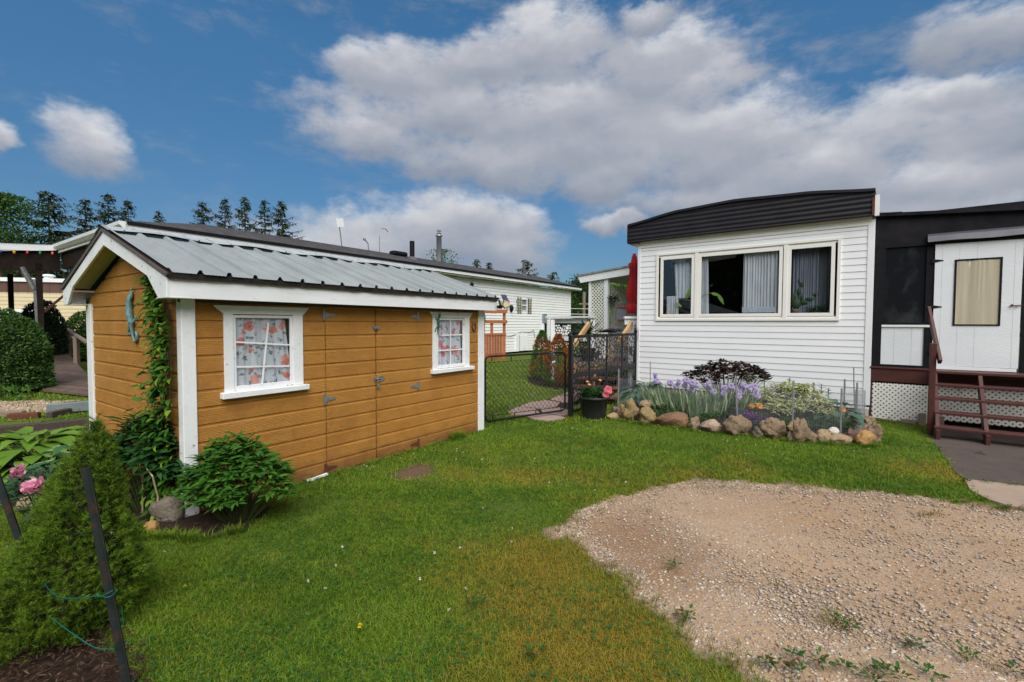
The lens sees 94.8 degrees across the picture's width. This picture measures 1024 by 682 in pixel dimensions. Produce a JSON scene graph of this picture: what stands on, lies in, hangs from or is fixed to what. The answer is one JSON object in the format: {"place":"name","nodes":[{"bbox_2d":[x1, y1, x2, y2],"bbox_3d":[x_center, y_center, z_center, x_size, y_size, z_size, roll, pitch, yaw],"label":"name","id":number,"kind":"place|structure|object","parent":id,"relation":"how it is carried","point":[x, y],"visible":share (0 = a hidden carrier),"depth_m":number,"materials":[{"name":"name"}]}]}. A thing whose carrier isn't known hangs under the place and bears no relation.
{"place":"outdoors","nodes":[
{"label":"outdoors","id":0,"kind":"place"},
{"bbox_2d":[0,400,58,411],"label":"gravel","id":1,"kind":"structure","parent":0,"point":[29,406],"depth_m":9.02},
{"bbox_2d":[0,337,1023,681],"bbox_3d":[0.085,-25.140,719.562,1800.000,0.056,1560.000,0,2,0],"label":"ground","id":2,"kind":"structure","parent":0,"point":[724,517],"depth_m":3.19,"materials":[{"name":"plant"}]},
{"bbox_2d":[0,473,26,567],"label":"steel stake","id":3,"kind":"object","parent":2,"relation":"on","point":[10,515],"visible":0.5,"depth_m":2.91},
{"bbox_2d":[7,412,40,419],"bbox_3d":[-8.054,1.235,7.772,0.400,0.100,0.100,-1,2,-20],"label":"timber end","id":4,"kind":"object","parent":2,"relation":"on","point":[23,415],"visible":0.96,"depth_m":7.74,"materials":[{"name":"wood"}]},
{"bbox_2d":[7,463,46,482],"bbox_3d":[-3.139,1.136,3.232,0.110,0.669,0.436,1,2,28],"label":"peony bloom","id":5,"kind":"object","parent":2,"relation":"on","point":[19,471],"visible":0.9,"depth_m":3.06,"materials":[{"name":"pink plant"}]},
{"bbox_2d":[15,493,39,512],"bbox_3d":[-4.035,1.374,3.954,0.200,0.207,0.170,0,2,0],"label":"rock","id":6,"kind":"object","parent":2,"relation":"on","point":[23,503],"visible":0.23,"depth_m":3.89,"materials":[{"name":"beige stone"}]},
{"bbox_2d":[0,307,58,392],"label":"round hedge","id":7,"kind":"object","parent":2,"relation":"on","point":[24,360],"visible":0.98,"depth_m":10.46,"materials":[{"name":"green plant"}]},
{"bbox_2d":[0,242,62,349],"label":"carport","id":8,"kind":"object","parent":2,"relation":"on","point":[23,262],"visible":0.67,"depth_m":14.39,"materials":[{"name":"white paint"}]},
{"bbox_2d":[0,190,64,278],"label":"broadleaf tree","id":9,"kind":"object","parent":2,"relation":"on","point":[9,199],"visible":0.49,"depth_m":40.01,"materials":[{"name":"green plant"}]},
{"bbox_2d":[0,383,65,399],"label":"weeds","id":10,"kind":"object","parent":2,"relation":"on","point":[5,395],"visible":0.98,"depth_m":9.71,"materials":[{"name":"green plant"}]},
{"bbox_2d":[14,299,72,357],"bbox_3d":[-18.005,-0.406,18.009,1.871,2.452,1.850,0,2,0],"label":"dark yew","id":11,"kind":"object","parent":2,"relation":"on","point":[55,326],"visible":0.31,"depth_m":17.93,"materials":[{"name":"green plant"}]},
{"bbox_2d":[0,418,88,433],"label":"edging timber","id":12,"kind":"object","parent":2,"relation":"on","point":[56,424],"visible":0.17,"depth_m":6.83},
{"bbox_2d":[0,277,94,330],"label":"cream trailer","id":13,"kind":"object","parent":2,"relation":"on","point":[23,293],"visible":0.23,"depth_m":24.79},
{"bbox_2d":[8,191,88,278],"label":"spruce tree","id":14,"kind":"object","parent":2,"relation":"on","point":[57,237],"visible":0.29,"depth_m":43.55,"materials":[{"name":"green plant"}]},
{"bbox_2d":[0,426,102,485],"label":"hosta","id":15,"kind":"object","parent":2,"relation":"on","point":[17,441],"visible":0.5,"depth_m":4.58,"materials":[{"name":"green plant"}]},
{"bbox_2d":[0,462,111,534],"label":"peony plant","id":16,"kind":"object","parent":2,"relation":"on","point":[12,486],"visible":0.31,"depth_m":3.36,"materials":[{"name":"green plant"}]},
{"bbox_2d":[19,476,47,493],"bbox_3d":[-2.849,1.151,3.031,0.120,0.657,0.439,1,2,30],"label":"peony bloom","id":17,"kind":"object","parent":16,"relation":"attached to","point":[33,484],"visible":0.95,"depth_m":2.86,"materials":[{"name":"pink plant"}]},
{"bbox_2d":[46,408,71,417],"bbox_3d":[-7.724,1.226,8.032,0.100,0.100,0.400,0,2,-5],"label":"timber end","id":18,"kind":"object","parent":2,"relation":"on","point":[56,413],"visible":0.94,"depth_m":7.98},
{"bbox_2d":[42,328,87,395],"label":"wooden ramp","id":19,"kind":"structure","parent":2,"relation":"on","point":[71,376],"depth_m":13.06,"materials":[{"name":"brown wood"}]},
{"bbox_2d":[46,401,88,411],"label":"grey beam","id":20,"kind":"structure","parent":2,"relation":"on","point":[79,406],"depth_m":8.26,"materials":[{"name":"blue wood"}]},
{"bbox_2d":[65,310,86,359],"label":"cedar hedge","id":21,"kind":"object","parent":2,"relation":"on","point":[77,318],"visible":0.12,"depth_m":19.10,"materials":[{"name":"green plant"}]},
{"bbox_2d":[0,607,156,681],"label":"mulch","id":22,"kind":"object","parent":2,"relation":"on","point":[42,670],"visible":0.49,"depth_m":2.19,"materials":[{"name":"soil"}]},
{"bbox_2d":[0,412,166,667],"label":"dwarf conifer","id":23,"kind":"object","parent":22,"relation":"on","point":[64,575],"visible":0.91,"depth_m":2.35,"materials":[{"name":"green plant"}]},
{"bbox_2d":[7,545,117,598],"bbox_3d":[-2.405,1.151,2.390,1.666,0.242,0.125,2,3,32],"label":"green twine","id":24,"kind":"object","parent":23,"relation":"attached to","point":[80,597],"visible":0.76,"depth_m":1.99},
{"bbox_2d":[61,199,101,272],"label":"spruce tree","id":25,"kind":"object","parent":2,"relation":"on","point":[85,208],"visible":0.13,"depth_m":49.51,"materials":[{"name":"green plant"}]},
{"bbox_2d":[80,466,131,681],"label":"steel stake","id":26,"kind":"object","parent":2,"relation":"on","point":[104,567],"visible":1,"depth_m":2.01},
{"bbox_2d":[87,192,126,229],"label":"spruce tree","id":27,"kind":"object","parent":2,"relation":"on","point":[107,196],"visible":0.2,"depth_m":49.38,"materials":[{"name":"green plant"}]},
{"bbox_2d":[112,198,142,221],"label":"spruce tree","id":28,"kind":"object","parent":2,"relation":"on","point":[128,205],"visible":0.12,"depth_m":53.45,"materials":[{"name":"green plant"}]},
{"bbox_2d":[89,410,186,510],"bbox_3d":[-3.118,1.028,4.026,1.154,0.851,0.747,0,2,0],"label":"peony bush","id":29,"kind":"object","parent":2,"relation":"on","point":[131,455],"visible":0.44,"depth_m":3.88,"materials":[{"name":"green plant"}]},
{"bbox_2d":[2,464,277,541],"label":"mulch","id":30,"kind":"object","parent":2,"relation":"on","point":[188,520],"visible":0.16,"depth_m":3.75,"materials":[{"name":"soil"}]},
{"bbox_2d":[8,445,128,494],"bbox_3d":[-3.916,1.172,4.214,0.849,0.525,0.806,-1,3,-35],"label":"hosta","id":31,"kind":"object","parent":30,"relation":"on","point":[56,451],"visible":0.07,"depth_m":4.10,"materials":[{"name":"green plant"}]},
{"bbox_2d":[141,446,158,520],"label":"dead stem","id":32,"kind":"object","parent":2,"relation":"on","point":[142,506],"visible":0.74,"depth_m":3.79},
{"bbox_2d":[143,520,158,532],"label":"rock","id":33,"kind":"object","parent":2,"relation":"on","point":[153,524],"visible":0.52,"depth_m":3.56,"materials":[{"name":"brown stone"}]},
{"bbox_2d":[149,495,184,521],"bbox_3d":[-2.804,1.374,3.826,0.232,0.230,0.201,2,3,35],"label":"rock","id":34,"kind":"object","parent":2,"relation":"on","point":[166,507],"visible":0.77,"depth_m":3.78,"materials":[{"name":"grey stone"}]},
{"bbox_2d":[189,201,215,223],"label":"spruce tree","id":35,"kind":"object","parent":2,"relation":"on","point":[201,214],"visible":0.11,"depth_m":53.44,"materials":[{"name":"green plant"}]},
{"bbox_2d":[211,197,236,228],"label":"spruce tree","id":36,"kind":"object","parent":2,"relation":"on","point":[227,216],"visible":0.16,"depth_m":53.32,"materials":[{"name":"green plant"}]},
{"bbox_2d":[169,430,302,522],"bbox_3d":[-2.235,1.089,3.808,1.051,0.752,0.734,0,2,0],"label":"peony bush","id":37,"kind":"object","parent":2,"relation":"on","point":[237,451],"visible":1,"depth_m":3.70,"materials":[{"name":"green plant"}]},
{"bbox_2d":[230,195,257,231],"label":"spruce tree","id":38,"kind":"object","parent":2,"relation":"on","point":[245,220],"visible":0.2,"depth_m":52.35,"materials":[{"name":"green plant"}]},
{"bbox_2d":[250,198,277,235],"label":"spruce tree","id":39,"kind":"object","parent":2,"relation":"on","point":[264,223],"visible":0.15,"depth_m":53.35,"materials":[{"name":"green plant"}]},
{"bbox_2d":[60,224,499,516],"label":"garden shed","id":40,"kind":"structure","parent":2,"relation":"on","point":[293,355],"depth_m":4.81,"materials":[{"name":"brown"}]},
{"bbox_2d":[125,287,138,342],"bbox_3d":[-3.602,-0.239,4.441,0.242,0.528,0.066,-3,0,35],"label":"gecko ornament","id":41,"kind":"object","parent":40,"relation":"attached to","point":[130,317],"visible":1,"depth_m":4.43,"materials":[{"name":"metal"}]},
{"bbox_2d":[123,272,174,521],"bbox_3d":[-3.128,0.445,3.942,0.818,2.070,0.292,2,3,35],"label":"climbing vine","id":42,"kind":"object","parent":40,"relation":"attached to","point":[160,342],"visible":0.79,"depth_m":3.87,"materials":[{"name":"green plant"}]},
{"bbox_2d":[213,305,309,399],"bbox_3d":[-2.314,0.087,4.392,0.155,0.813,0.872,2,3,35],"label":"window","id":43,"kind":"structure","parent":40,"relation":"in","point":[263,354],"depth_m":4.37,"materials":[{"name":"white paint"}]},
{"bbox_2d":[322,307,379,472],"bbox_3d":[-1.751,0.510,5.180,0.056,1.751,0.727,2,3,35],"label":"door","id":44,"kind":"structure","parent":40,"relation":"in","point":[349,396],"depth_m":5.14,"materials":[{"name":"beige"}]},
{"bbox_2d":[374,308,419,458],"bbox_3d":[-1.387,0.498,5.694,0.061,1.763,0.708,2,3,35],"label":"door","id":45,"kind":"structure","parent":40,"relation":"in","point":[396,339],"depth_m":5.67,"materials":[{"name":"beige"}]},
{"bbox_2d":[430,312,474,373],"bbox_3d":[-0.844,0.014,6.488,0.155,0.813,0.852,2,3,35],"label":"window","id":46,"kind":"structure","parent":40,"relation":"in","point":[446,348],"depth_m":6.47,"materials":[{"name":"white paint"}]},
{"bbox_2d":[497,294,509,308],"bbox_3d":[-0.133,-0.589,7.019,0.136,0.221,0.298,2,3,35],"label":"solar floodlight","id":47,"kind":"object","parent":40,"relation":"attached to","point":[504,305],"visible":1,"depth_m":7.02,"materials":[{"name":"white plastic"}]},
{"bbox_2d":[265,201,304,238],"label":"spruce tree","id":48,"kind":"object","parent":2,"relation":"on","point":[282,232],"visible":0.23,"depth_m":51.53,"materials":[{"name":"green plant"}]},
{"bbox_2d":[52,221,582,354],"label":"long house","id":49,"kind":"structure","parent":2,"relation":"on","point":[533,304],"depth_m":22.49,"materials":[{"name":"plastic"}]},
{"bbox_2d":[435,230,442,271],"bbox_3d":[-3.955,-4.899,25.516,0.374,2.270,0.380,2,3,35],"label":"chimney","id":50,"kind":"object","parent":49,"relation":"on","point":[438,247],"visible":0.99,"depth_m":25.40,"materials":[{"name":"metal"}]},
{"bbox_2d":[0,355,636,424],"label":"lawn grass","id":51,"kind":"structure","parent":2,"relation":"on","point":[487,403],"depth_m":10.25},
{"bbox_2d":[0,481,791,681],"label":"lawn grass","id":52,"kind":"structure","parent":2,"relation":"on","point":[370,640],"depth_m":2.68,"materials":[{"name":"plant"}]},
{"bbox_2d":[20,414,946,681],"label":"clover","id":53,"kind":"object","parent":2,"relation":"on","point":[387,659],"visible":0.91,"depth_m":2.74,"materials":[{"name":"green plant"}]},
{"bbox_2d":[484,309,506,359],"bbox_3d":[-1.480,-0.285,20.742,2.540,2.220,0.280,0,2,-8],"label":"timber enclosure","id":54,"kind":"object","parent":2,"relation":"on","point":[487,344],"visible":0.43,"depth_m":20.82,"materials":[{"name":"orange wood"}]},
{"bbox_2d":[126,417,892,544],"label":"border grass","id":55,"kind":"structure","parent":2,"relation":"on","point":[191,536],"depth_m":3.64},
{"bbox_2d":[508,407,538,415],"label":"paving stone","id":56,"kind":"object","parent":2,"relation":"on","point":[516,409],"visible":0.47,"depth_m":8.51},
{"bbox_2d":[484,351,565,421],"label":"chain link gate","id":57,"kind":"structure","parent":2,"relation":"on","point":[519,416],"depth_m":7.83,"materials":[{"name":"black metal"}]},
{"bbox_2d":[517,260,541,286],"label":"pine tree","id":58,"kind":"object","parent":2,"relation":"on","point":[527,267],"visible":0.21,"depth_m":57.62,"materials":[{"name":"green plant"}]},
{"bbox_2d":[520,400,559,408],"bbox_3d":[0.625,1.266,9.339,0.631,0.040,0.922,1,2,25],"label":"paving stone","id":59,"kind":"object","parent":2,"relation":"on","point":[543,403],"visible":0.62,"depth_m":9.26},
{"bbox_2d":[527,414,564,421],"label":"paving stone","id":60,"kind":"object","parent":2,"relation":"on","point":[547,417],"visible":0.64,"depth_m":7.96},
{"bbox_2d":[539,407,567,415],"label":"paving stone","id":61,"kind":"object","parent":2,"relation":"on","point":[564,412],"visible":0.46,"depth_m":8.53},
{"bbox_2d":[541,333,567,385],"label":"cedar shrub","id":62,"kind":"object","parent":2,"relation":"on","point":[558,338],"visible":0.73,"depth_m":12.09,"materials":[{"name":"green plant"}]},
{"bbox_2d":[568,331,572,416],"bbox_3d":[1.001,0.585,8.041,0.078,1.500,0.080,2,3,36],"label":"fence post","id":63,"kind":"object","parent":2,"relation":"on","point":[570,374],"visible":0.9,"depth_m":8.02,"materials":[{"name":"black metal"}]},
{"bbox_2d":[573,333,636,412],"bbox_3d":[1.890,0.532,9.276,0.032,1.360,2.985,2,3,36],"label":"metal screen","id":64,"kind":"object","parent":63,"relation":"attached to","point":[606,370],"visible":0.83,"depth_m":9.16,"materials":[{"name":"black metal"}]},
{"bbox_2d":[571,294,581,315],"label":"broadleaf tree","id":65,"kind":"object","parent":2,"relation":"on","point":[573,311],"visible":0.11,"depth_m":58.21,"materials":[{"name":"green plant"}]},
{"bbox_2d":[565,274,602,334],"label":"broadleaf tree","id":66,"kind":"object","parent":2,"relation":"on","point":[584,285],"visible":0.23,"depth_m":50.97,"materials":[{"name":"green plant"}]},
{"bbox_2d":[545,316,636,390],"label":"white deck","id":67,"kind":"structure","parent":2,"relation":"on","point":[562,321],"depth_m":12.54,"materials":[{"name":"paint"}]},
{"bbox_2d":[574,316,603,360],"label":"potted spiky plant","id":68,"kind":"object","parent":67,"relation":"on","point":[589,330],"visible":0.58,"depth_m":11.54,"materials":[{"name":"green plant"}]},
{"bbox_2d":[624,252,637,361],"bbox_3d":[2.968,-0.817,11.477,0.500,2.680,0.500,0,2,0],"label":"patio umbrella","id":69,"kind":"object","parent":67,"relation":"on","point":[631,294],"visible":0.69,"depth_m":11.36,"materials":[{"name":"red fabric"}]},
{"bbox_2d":[576,379,611,419],"bbox_3d":[1.391,0.975,7.971,0.592,0.669,0.512,0,2,0],"label":"flower pot","id":70,"kind":"object","parent":2,"relation":"on","point":[594,403],"visible":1,"depth_m":7.81,"materials":[{"name":"black plastic"}]},
{"bbox_2d":[573,321,632,402],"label":"deck stairs","id":71,"kind":"structure","parent":2,"relation":"on","point":[583,331],"depth_m":10.10,"materials":[{"name":"brown wood"}]},
{"bbox_2d":[582,283,627,332],"bbox_3d":[8.100,-1.807,33.442,6.450,4.806,6.018,1,2,18],"label":"broadleaf tree","id":72,"kind":"object","parent":2,"relation":"on","point":[617,284],"visible":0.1,"depth_m":33.31,"materials":[{"name":"green plant"}]},
{"bbox_2d":[620,398,639,420],"bbox_3d":[1.942,1.143,7.719,0.285,0.425,0.255,0,2,-12],"label":"rock","id":73,"kind":"object","parent":2,"relation":"on","point":[629,411],"visible":0.98,"depth_m":7.65,"materials":[{"name":"beige stone"}]},
{"bbox_2d":[615,380,671,403],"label":"hosta","id":74,"kind":"object","parent":2,"relation":"on","point":[635,387],"visible":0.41,"depth_m":8.69,"materials":[{"name":"plant"}]},
{"bbox_2d":[639,406,656,424],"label":"rock","id":75,"kind":"object","parent":2,"relation":"on","point":[647,414],"visible":0.81,"depth_m":7.43,"materials":[{"name":"beige stone"}]},
{"bbox_2d":[575,254,739,370],"bbox_3d":[4.382,-0.547,12.961,4.180,3.360,3.260,2,3,39],"label":"gazebo","id":76,"kind":"object","parent":2,"relation":"on","point":[619,275],"visible":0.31,"depth_m":12.62,"materials":[{"name":"white paint"}]},
{"bbox_2d":[655,412,688,428],"bbox_3d":[2.496,1.239,7.356,0.506,0.290,0.391,1,2,16],"label":"rock","id":77,"kind":"object","parent":2,"relation":"on","point":[673,419],"visible":0.93,"depth_m":7.21,"materials":[{"name":"brown stone"}]},
{"bbox_2d":[688,416,699,429],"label":"rock","id":78,"kind":"object","parent":2,"relation":"on","point":[694,423],"visible":0.77,"depth_m":7.09,"materials":[{"name":"stone"}]},
{"bbox_2d":[639,372,764,423],"bbox_3d":[3.085,0.916,7.759,1.944,0.768,0.972,1,2,14],"label":"iris clump","id":79,"kind":"object","parent":2,"relation":"on","point":[654,398],"visible":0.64,"depth_m":7.58,"materials":[{"name":"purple plant"}]},
{"bbox_2d":[700,419,721,432],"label":"rock","id":80,"kind":"object","parent":2,"relation":"on","point":[712,425],"visible":0.89,"depth_m":6.91,"materials":[{"name":"beige stone"}]},
{"bbox_2d":[688,410,746,427],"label":"bed plant","id":81,"kind":"object","parent":2,"relation":"on","point":[711,414],"visible":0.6,"depth_m":7.24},
{"bbox_2d":[680,358,773,401],"bbox_3d":[3.915,0.811,8.601,1.700,0.992,0.830,0,2,0],"label":"purple shrub","id":82,"kind":"object","parent":2,"relation":"on","point":[709,368],"visible":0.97,"depth_m":8.47,"materials":[{"name":"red plant"}]},
{"bbox_2d":[722,414,751,434],"bbox_3d":[3.246,1.227,6.787,0.396,0.386,0.306,0,2,-11],"label":"rock","id":83,"kind":"object","parent":2,"relation":"on","point":[738,424],"visible":0.87,"depth_m":6.68,"materials":[{"name":"stone"}]},
{"bbox_2d":[618,361,857,432],"bbox_3d":[3.558,0.849,7.926,3.672,0.981,1.735,1,2,30],"label":"wire garden fence","id":84,"kind":"object","parent":2,"relation":"on","point":[842,397],"visible":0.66,"depth_m":7.00,"materials":[{"name":"grey metal"}]},
{"bbox_2d":[465,445,1023,681],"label":"weeds","id":85,"kind":"object","parent":2,"relation":"on","point":[793,663],"visible":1,"depth_m":2.21,"materials":[{"name":"green plant"}]},
{"bbox_2d":[726,399,768,422],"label":"bed plant","id":86,"kind":"object","parent":2,"relation":"on","point":[747,412],"visible":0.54,"depth_m":7.20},
{"bbox_2d":[627,188,879,416],"bbox_3d":[9.019,-0.926,15.076,4.430,4.032,15.195,2,3,39],"label":"mobile home","id":87,"kind":"object","parent":2,"relation":"on","point":[821,243],"visible":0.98,"depth_m":8.93,"materials":[{"name":"white plastic"}]},
{"bbox_2d":[655,237,841,320],"bbox_3d":[4.414,-1.117,9.193,3.290,1.444,0.046,2,3,39],"label":"triple window","id":88,"kind":"structure","parent":87,"relation":"in","point":[783,314],"depth_m":8.89,"materials":[{"name":"white plastic"}]},
{"bbox_2d":[790,279,818,312],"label":"potted cactus","id":89,"kind":"object","parent":87,"relation":"on","point":[795,303],"visible":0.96,"depth_m":8.67,"materials":[{"name":"plant"}]},
{"bbox_2d":[758,417,786,439],"bbox_3d":[3.646,1.245,6.590,0.346,0.361,0.268,0,2,3],"label":"rock","id":90,"kind":"object","parent":2,"relation":"on","point":[771,427],"visible":0.91,"depth_m":6.52,"materials":[{"name":"stone"}]},
{"bbox_2d":[539,469,1023,681],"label":"gravel tufts","id":91,"kind":"object","parent":2,"relation":"on","point":[835,619],"visible":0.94,"depth_m":2.85,"materials":[{"name":"green plant"}]},
{"bbox_2d":[758,416,819,431],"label":"bed plant","id":92,"kind":"object","parent":2,"relation":"on","point":[788,421],"visible":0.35,"depth_m":6.91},
{"bbox_2d":[756,380,835,422],"bbox_3d":[4.353,0.970,7.342,1.380,0.733,0.878,0,2,0],"label":"variegated shrub","id":93,"kind":"object","parent":2,"relation":"on","point":[802,389],"visible":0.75,"depth_m":7.20,"materials":[{"name":"green plant"}]},
{"bbox_2d":[793,417,810,442],"bbox_3d":[3.906,1.238,6.368,0.226,0.406,0.174,0,2,-3],"label":"rock","id":94,"kind":"object","parent":2,"relation":"on","point":[801,431],"visible":0.91,"depth_m":6.31,"materials":[{"name":"stone"}]},
{"bbox_2d":[816,429,831,442],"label":"rock","id":95,"kind":"object","parent":2,"relation":"on","point":[824,434],"visible":0.81,"depth_m":6.33,"materials":[{"name":"beige stone"}]},
{"bbox_2d":[804,399,866,428],"bbox_3d":[4.889,1.115,7.162,0.916,0.420,0.840,0,2,0],"label":"hosta","id":96,"kind":"object","parent":2,"relation":"on","point":[860,418],"visible":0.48,"depth_m":7.05,"materials":[{"name":"plant"}]},
{"bbox_2d":[812,414,860,432],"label":"bed plant","id":97,"kind":"object","parent":2,"relation":"on","point":[849,422],"visible":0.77,"depth_m":6.81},
{"bbox_2d":[829,433,852,444],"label":"rock","id":98,"kind":"object","parent":2,"relation":"on","point":[840,437],"visible":0.75,"depth_m":6.25,"materials":[{"name":"beige stone"}]},
{"bbox_2d":[853,390,865,429],"bbox_3d":[5.197,1.045,7.043,0.150,0.624,0.100,0,2,0],"label":"wire roll","id":99,"kind":"object","parent":2,"relation":"on","point":[863,394],"visible":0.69,"depth_m":7.01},
{"bbox_2d":[854,430,875,444],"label":"rock","id":100,"kind":"object","parent":2,"relation":"on","point":[864,436],"visible":0.81,"depth_m":6.20,"materials":[{"name":"brown stone"}]},
{"bbox_2d":[867,422,882,442],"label":"rock","id":101,"kind":"object","parent":2,"relation":"on","point":[874,428],"visible":0.66,"depth_m":6.36,"materials":[{"name":"stone"}]},
{"bbox_2d":[869,201,1023,430],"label":"entry porch","id":102,"kind":"object","parent":2,"relation":"on","point":[960,271],"visible":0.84,"depth_m":7.32,"materials":[{"name":"black wood"}]},
{"bbox_2d":[929,239,1023,368],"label":"door","id":103,"kind":"structure","parent":102,"relation":"in","point":[976,308],"depth_m":7.09,"materials":[{"name":"white paint"}]},
{"bbox_2d":[0,0,1023,289],"label":"sky","id":104,"kind":"structure","parent":0,"point":[533,131],"materials":[{"name":"blue"}]},
{"bbox_2d":[5,407,1022,502],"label":"lawn grass","id":105,"kind":"structure","parent":0,"point":[783,472],"depth_m":5.39,"materials":[{"name":"plant"}]},
{"bbox_2d":[550,478,1023,681],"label":"gravel","id":106,"kind":"structure","parent":0,"point":[922,611],"depth_m":2.86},
{"bbox_2d":[929,423,1023,485],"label":"asphalt path","id":107,"kind":"structure","parent":0,"point":[1000,460],"depth_m":5.78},
{"bbox_2d":[926,306,1023,445],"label":"entry steps","id":108,"kind":"structure","parent":107,"relation":"on","point":[933,418],"depth_m":6.73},
{"bbox_2d":[964,479,1023,511],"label":"concrete path","id":109,"kind":"structure","parent":0,"point":[1012,494],"depth_m":4.45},
{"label":"mulch","id":110,"kind":"object","parent":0,"visible":0},
{"bbox_2d":[529,330,554,379],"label":"cedar shrub","id":111,"kind":"object","parent":110,"relation":"on","point":[540,336],"visible":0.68,"depth_m":13.27,"materials":[{"name":"green plant"}]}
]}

